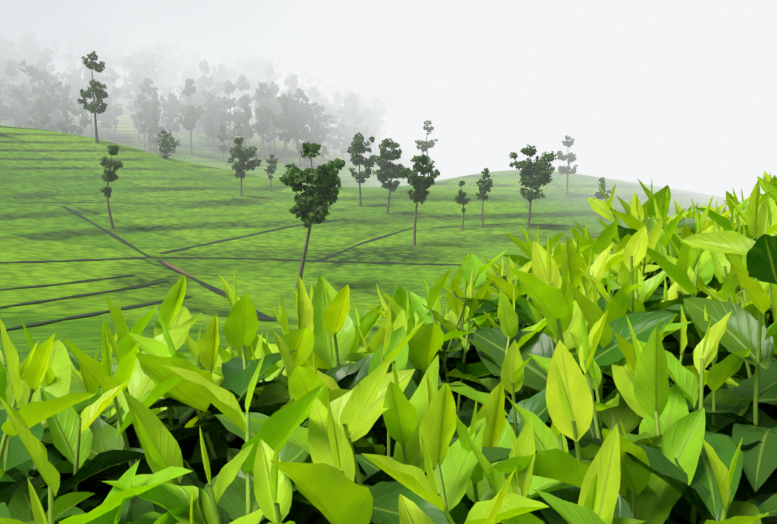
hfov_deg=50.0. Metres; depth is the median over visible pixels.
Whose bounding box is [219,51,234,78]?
ridge tree
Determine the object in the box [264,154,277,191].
tree
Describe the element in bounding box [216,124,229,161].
ridge tree
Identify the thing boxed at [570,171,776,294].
tea bush leaves
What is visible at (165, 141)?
tree
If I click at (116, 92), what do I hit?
ridge tree
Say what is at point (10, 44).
ridge tree
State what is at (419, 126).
ridge tree
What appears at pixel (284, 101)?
ridge tree
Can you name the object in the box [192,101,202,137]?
ridge tree
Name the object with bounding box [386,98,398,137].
ridge tree
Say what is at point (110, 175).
slope tree
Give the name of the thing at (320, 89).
ridge tree
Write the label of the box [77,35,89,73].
ridge tree
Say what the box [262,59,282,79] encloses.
ridge tree
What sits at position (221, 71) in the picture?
ridge tree
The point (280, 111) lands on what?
ridge tree
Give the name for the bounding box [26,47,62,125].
ridge tree
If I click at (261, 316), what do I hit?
path
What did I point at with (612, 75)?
sky
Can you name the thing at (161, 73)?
ridge tree
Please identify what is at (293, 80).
ridge tree
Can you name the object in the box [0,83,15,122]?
ridge tree
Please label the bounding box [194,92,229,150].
ridge tree
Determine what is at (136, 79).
ridge tree
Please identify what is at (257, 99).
ridge tree
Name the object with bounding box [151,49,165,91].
ridge tree
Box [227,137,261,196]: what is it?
tree
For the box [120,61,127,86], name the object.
ridge tree
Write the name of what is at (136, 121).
ridge tree
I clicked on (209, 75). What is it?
ridge tree
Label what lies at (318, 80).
ridge tree
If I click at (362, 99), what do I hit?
ridge tree
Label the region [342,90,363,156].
ridge tree
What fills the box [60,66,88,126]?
ridge tree
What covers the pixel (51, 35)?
ridge tree
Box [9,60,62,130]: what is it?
ridge tree
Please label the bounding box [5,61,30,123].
ridge tree
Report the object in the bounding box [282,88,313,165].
ridge tree
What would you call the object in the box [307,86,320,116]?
ridge tree
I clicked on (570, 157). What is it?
tree
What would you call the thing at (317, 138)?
ridge tree
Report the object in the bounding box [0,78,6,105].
ridge tree
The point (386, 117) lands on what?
ridge tree
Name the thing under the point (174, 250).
diagonal path
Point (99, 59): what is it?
ridge tree
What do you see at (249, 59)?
ridge tree
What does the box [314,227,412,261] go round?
diagonal path
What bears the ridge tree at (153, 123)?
on the tea hills
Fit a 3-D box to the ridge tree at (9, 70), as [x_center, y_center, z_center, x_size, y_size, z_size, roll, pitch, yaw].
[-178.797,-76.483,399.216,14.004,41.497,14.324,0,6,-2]
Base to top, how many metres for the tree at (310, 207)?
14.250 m
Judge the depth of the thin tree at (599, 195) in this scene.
142.46 m
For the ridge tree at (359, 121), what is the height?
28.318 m
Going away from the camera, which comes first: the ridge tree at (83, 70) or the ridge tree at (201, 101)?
the ridge tree at (201, 101)
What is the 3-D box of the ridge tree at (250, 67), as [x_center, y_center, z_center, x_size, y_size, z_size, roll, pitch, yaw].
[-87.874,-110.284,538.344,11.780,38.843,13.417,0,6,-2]
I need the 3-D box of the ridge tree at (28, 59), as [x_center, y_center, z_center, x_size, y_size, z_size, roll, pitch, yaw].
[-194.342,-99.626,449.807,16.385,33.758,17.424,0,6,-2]
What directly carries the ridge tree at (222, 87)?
on the tea hills
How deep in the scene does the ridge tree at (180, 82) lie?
572.68 m
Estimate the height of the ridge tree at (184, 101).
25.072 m
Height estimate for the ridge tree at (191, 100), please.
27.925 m
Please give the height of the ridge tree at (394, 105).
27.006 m
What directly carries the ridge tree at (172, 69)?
on the tea hills
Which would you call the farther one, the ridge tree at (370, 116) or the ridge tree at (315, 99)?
the ridge tree at (315, 99)
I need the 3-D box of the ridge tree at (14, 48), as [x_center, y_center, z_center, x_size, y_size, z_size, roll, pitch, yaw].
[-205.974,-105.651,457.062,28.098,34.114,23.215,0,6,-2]
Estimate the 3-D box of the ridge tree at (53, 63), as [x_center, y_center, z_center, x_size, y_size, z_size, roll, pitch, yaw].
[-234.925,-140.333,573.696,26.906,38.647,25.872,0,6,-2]
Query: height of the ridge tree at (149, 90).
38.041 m
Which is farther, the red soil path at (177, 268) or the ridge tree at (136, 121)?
the ridge tree at (136, 121)
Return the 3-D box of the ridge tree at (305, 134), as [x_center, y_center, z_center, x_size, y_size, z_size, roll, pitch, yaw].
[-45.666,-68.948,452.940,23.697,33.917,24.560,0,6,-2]
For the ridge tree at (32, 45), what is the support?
on the tea hills
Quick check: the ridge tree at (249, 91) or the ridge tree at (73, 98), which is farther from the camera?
the ridge tree at (249, 91)
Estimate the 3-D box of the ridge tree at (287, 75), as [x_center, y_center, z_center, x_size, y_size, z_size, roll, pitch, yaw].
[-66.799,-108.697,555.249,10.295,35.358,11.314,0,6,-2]
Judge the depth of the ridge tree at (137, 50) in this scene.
525.84 m
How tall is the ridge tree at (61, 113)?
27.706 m
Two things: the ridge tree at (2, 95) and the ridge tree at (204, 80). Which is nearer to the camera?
the ridge tree at (2, 95)
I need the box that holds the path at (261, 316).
[156,260,273,319]
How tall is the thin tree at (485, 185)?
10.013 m
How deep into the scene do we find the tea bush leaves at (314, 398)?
0.47 m
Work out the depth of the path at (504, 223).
136.75 m
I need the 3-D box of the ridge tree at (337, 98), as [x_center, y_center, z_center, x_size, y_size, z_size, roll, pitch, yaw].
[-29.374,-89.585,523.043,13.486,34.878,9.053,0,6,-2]
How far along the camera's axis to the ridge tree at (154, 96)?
424.65 m
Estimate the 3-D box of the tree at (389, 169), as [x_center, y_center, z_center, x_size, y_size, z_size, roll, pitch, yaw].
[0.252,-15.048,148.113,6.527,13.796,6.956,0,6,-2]
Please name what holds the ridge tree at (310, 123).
on the tea hills
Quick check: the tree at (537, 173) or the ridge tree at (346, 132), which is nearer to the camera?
the tree at (537, 173)
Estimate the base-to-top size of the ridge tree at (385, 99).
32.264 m
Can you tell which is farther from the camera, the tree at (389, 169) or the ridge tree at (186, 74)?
the ridge tree at (186, 74)
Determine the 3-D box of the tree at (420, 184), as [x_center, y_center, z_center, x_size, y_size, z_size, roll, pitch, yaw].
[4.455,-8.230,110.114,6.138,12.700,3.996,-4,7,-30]
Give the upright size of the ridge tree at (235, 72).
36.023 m
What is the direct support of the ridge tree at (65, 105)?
on the tea hills
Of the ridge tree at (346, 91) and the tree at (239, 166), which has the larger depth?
the ridge tree at (346, 91)
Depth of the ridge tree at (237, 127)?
438.39 m
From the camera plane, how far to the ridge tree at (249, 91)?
552.71 m
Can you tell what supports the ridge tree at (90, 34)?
on the tea hills
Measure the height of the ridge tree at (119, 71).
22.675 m
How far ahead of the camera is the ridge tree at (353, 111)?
479.02 m
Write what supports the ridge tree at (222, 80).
on the tea hills
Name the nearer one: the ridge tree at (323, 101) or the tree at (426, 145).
the tree at (426, 145)
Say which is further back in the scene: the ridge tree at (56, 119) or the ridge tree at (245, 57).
the ridge tree at (245, 57)
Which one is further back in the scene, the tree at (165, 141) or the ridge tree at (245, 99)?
the ridge tree at (245, 99)
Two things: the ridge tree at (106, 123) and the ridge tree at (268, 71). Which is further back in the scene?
the ridge tree at (268, 71)
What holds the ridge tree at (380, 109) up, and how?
on the tea hills
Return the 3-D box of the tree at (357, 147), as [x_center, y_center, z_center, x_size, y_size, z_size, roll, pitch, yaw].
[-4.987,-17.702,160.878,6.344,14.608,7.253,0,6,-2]
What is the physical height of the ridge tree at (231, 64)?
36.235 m
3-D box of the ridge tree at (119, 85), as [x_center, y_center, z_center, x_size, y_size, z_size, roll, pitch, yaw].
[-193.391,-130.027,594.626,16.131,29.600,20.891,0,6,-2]
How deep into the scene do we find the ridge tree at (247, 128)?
449.31 m
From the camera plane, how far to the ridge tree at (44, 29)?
520.39 m
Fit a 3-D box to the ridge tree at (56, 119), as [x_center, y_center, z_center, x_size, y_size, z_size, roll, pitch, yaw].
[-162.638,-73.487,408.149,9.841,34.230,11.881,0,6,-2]
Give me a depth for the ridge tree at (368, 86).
563.09 m
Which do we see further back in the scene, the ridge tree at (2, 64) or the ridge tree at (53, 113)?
the ridge tree at (2, 64)
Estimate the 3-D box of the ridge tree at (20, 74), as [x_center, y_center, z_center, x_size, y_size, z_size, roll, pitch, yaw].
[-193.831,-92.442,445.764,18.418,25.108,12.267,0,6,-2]
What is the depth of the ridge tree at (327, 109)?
505.16 m
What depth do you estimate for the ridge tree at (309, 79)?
577.84 m
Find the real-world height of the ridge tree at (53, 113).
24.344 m
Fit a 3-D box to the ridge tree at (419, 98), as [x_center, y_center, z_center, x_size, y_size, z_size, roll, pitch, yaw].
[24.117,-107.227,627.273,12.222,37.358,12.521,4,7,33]
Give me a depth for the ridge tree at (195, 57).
534.27 m
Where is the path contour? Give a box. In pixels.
[0,257,461,264]
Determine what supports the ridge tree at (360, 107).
on the tea hills
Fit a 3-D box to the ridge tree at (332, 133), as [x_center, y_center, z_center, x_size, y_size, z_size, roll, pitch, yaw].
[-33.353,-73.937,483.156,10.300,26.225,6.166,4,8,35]
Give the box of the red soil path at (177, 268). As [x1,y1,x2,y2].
[163,262,192,276]
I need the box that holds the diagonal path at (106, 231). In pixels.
[62,206,150,256]
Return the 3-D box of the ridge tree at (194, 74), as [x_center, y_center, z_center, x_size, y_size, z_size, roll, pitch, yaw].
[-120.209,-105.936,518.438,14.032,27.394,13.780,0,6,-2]
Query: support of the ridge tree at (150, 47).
on the tea hills
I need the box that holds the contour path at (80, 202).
[19,202,165,203]
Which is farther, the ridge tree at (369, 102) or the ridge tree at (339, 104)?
the ridge tree at (339, 104)
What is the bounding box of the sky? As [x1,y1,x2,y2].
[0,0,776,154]
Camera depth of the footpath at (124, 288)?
61.49 m
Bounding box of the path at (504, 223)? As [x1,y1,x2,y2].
[432,223,569,227]
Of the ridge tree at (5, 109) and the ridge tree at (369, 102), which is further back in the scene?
the ridge tree at (369, 102)
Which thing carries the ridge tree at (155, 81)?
on the tea hills
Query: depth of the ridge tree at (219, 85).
493.69 m
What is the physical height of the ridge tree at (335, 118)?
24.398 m
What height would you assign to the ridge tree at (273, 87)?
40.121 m
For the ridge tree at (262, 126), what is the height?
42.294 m
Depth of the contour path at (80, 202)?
133.53 m
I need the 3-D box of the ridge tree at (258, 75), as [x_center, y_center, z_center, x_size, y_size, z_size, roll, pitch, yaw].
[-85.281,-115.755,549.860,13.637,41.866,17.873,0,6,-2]
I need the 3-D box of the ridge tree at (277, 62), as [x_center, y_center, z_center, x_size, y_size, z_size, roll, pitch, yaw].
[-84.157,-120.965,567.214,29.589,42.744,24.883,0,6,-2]
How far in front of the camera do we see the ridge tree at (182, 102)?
476.70 m
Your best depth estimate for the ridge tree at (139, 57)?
463.21 m
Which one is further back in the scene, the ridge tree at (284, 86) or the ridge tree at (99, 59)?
the ridge tree at (284, 86)
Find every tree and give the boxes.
[0,36,21,76]
[0,57,16,122]
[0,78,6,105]
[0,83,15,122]
[3,38,28,83]
[3,59,28,126]
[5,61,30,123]
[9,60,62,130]
[9,87,38,128]
[13,66,31,86]
[15,30,59,64]
[17,49,57,99]
[20,49,37,99]
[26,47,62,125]
[29,6,68,63]
[32,59,53,101]
[39,33,62,65]
[39,96,60,129]
[41,22,75,72]
[42,83,91,134]
[49,76,63,127]
[55,85,64,131]
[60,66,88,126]
[64,79,79,133]
[74,25,99,63]
[74,56,113,137]
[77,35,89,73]
[77,51,107,142]
[85,25,123,67]
[91,55,108,75]
[92,32,103,54]
[93,94,122,138]
[96,73,113,93]
[100,55,112,92]
[100,144,122,228]
[106,68,122,136]
[114,50,163,123]
[114,64,122,86]
[115,59,126,87]
[120,59,154,129]
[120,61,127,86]
[126,45,150,72]
[130,98,141,143]
[136,40,173,102]
[136,94,149,150]
[138,78,160,151]
[145,41,185,100]
[146,72,159,100]
[146,104,163,153]
[148,92,162,152]
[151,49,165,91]
[154,46,172,113]
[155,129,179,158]
[159,92,185,133]
[170,40,191,99]
[174,71,181,100]
[176,81,204,103]
[178,49,203,83]
[178,68,190,97]
[178,78,204,155]
[179,87,191,130]
[179,88,201,118]
[180,89,227,146]
[184,94,196,142]
[189,69,202,86]
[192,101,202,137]
[193,59,217,134]
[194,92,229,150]
[205,66,213,90]
[209,64,233,109]
[212,63,224,96]
[213,82,226,110]
[214,80,242,152]
[215,80,230,140]
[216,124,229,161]
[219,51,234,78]
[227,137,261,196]
[228,61,249,109]
[229,58,238,109]
[229,120,248,150]
[231,56,261,113]
[232,50,254,92]
[233,75,254,145]
[234,94,252,145]
[239,97,249,153]
[241,105,254,148]
[244,61,260,120]
[246,77,264,104]
[250,52,284,79]
[252,91,266,121]
[253,54,267,92]
[253,94,272,152]
[254,82,274,159]
[255,112,280,154]
[261,76,278,91]
[261,94,296,165]
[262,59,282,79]
[263,63,274,99]
[263,92,281,153]
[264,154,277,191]
[267,81,279,150]
[271,100,285,154]
[278,82,286,91]
[279,142,345,287]
[280,72,290,94]
[280,74,300,142]
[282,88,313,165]
[282,103,324,165]
[284,76,299,104]
[297,69,309,102]
[298,102,334,167]
[305,74,314,99]
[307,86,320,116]
[309,96,327,104]
[309,120,321,160]
[311,96,340,143]
[314,73,325,97]
[315,105,339,145]
[316,85,330,97]
[323,70,342,125]
[323,113,336,156]
[327,114,341,155]
[328,121,353,159]
[331,92,348,130]
[334,103,342,126]
[337,94,362,146]
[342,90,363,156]
[343,87,352,146]
[347,132,375,206]
[350,103,365,126]
[352,78,383,106]
[352,115,371,159]
[356,92,365,104]
[360,96,393,158]
[361,108,383,156]
[365,93,392,148]
[372,138,404,214]
[377,92,391,119]
[380,94,386,136]
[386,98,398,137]
[391,103,398,139]
[399,154,439,245]
[414,95,429,141]
[415,117,422,139]
[415,120,438,176]
[454,181,470,229]
[475,168,492,227]
[509,143,556,230]
[556,135,577,196]
[594,177,610,219]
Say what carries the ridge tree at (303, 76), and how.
on the tea hills
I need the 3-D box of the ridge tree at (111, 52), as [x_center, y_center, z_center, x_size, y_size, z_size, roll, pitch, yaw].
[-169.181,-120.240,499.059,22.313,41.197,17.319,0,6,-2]
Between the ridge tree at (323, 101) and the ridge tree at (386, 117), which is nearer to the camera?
the ridge tree at (323, 101)
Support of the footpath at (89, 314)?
on the tea hills
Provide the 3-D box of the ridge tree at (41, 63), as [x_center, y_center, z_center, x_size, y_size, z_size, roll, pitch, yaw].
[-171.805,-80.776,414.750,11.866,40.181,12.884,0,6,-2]
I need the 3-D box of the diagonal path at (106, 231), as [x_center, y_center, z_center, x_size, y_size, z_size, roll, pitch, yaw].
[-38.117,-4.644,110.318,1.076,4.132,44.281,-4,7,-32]
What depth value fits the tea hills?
130.63 m
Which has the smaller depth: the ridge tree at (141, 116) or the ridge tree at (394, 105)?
the ridge tree at (141, 116)
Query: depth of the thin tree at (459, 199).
131.01 m
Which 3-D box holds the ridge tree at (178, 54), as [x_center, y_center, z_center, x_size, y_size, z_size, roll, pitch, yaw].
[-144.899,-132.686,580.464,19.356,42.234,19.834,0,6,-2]
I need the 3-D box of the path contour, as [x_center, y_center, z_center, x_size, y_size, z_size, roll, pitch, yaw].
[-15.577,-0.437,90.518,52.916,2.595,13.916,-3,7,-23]
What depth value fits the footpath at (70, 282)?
68.61 m
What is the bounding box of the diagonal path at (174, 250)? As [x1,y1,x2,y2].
[160,219,342,253]
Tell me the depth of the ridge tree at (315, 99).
554.83 m
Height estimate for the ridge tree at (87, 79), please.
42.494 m
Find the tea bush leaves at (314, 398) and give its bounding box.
[0,180,776,523]
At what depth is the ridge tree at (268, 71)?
518.54 m
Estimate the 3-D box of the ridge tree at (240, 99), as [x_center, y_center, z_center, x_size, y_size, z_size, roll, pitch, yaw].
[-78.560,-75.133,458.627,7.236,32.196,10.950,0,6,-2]
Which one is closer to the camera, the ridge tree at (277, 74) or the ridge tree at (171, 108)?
the ridge tree at (171, 108)
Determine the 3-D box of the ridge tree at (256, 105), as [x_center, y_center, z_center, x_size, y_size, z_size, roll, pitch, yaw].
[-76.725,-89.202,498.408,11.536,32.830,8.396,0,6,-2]
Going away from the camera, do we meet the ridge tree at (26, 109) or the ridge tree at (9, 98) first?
the ridge tree at (26, 109)
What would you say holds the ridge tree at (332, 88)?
on the tea hills
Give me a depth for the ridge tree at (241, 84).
474.51 m
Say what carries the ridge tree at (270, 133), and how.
on the tea hills
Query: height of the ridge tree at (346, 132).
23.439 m
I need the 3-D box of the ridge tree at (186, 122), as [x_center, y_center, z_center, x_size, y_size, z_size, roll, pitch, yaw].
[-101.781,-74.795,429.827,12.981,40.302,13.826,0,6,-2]
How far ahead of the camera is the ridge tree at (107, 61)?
470.72 m
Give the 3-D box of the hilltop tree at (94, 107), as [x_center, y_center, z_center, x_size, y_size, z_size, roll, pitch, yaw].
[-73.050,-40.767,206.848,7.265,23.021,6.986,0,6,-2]
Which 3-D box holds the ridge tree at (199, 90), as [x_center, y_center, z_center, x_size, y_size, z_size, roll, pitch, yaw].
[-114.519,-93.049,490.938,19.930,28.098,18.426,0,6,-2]
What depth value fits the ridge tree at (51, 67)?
434.45 m
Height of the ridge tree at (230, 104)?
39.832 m
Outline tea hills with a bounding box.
[0,76,776,420]
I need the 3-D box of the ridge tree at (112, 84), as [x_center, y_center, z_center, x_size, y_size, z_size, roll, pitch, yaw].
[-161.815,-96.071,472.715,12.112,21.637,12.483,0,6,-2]
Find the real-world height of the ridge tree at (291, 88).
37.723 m
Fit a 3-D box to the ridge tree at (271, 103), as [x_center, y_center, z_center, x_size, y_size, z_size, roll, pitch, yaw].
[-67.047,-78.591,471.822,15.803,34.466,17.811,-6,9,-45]
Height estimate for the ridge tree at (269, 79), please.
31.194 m
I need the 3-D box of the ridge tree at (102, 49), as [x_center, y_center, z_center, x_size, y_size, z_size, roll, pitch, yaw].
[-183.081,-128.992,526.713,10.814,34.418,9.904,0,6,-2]

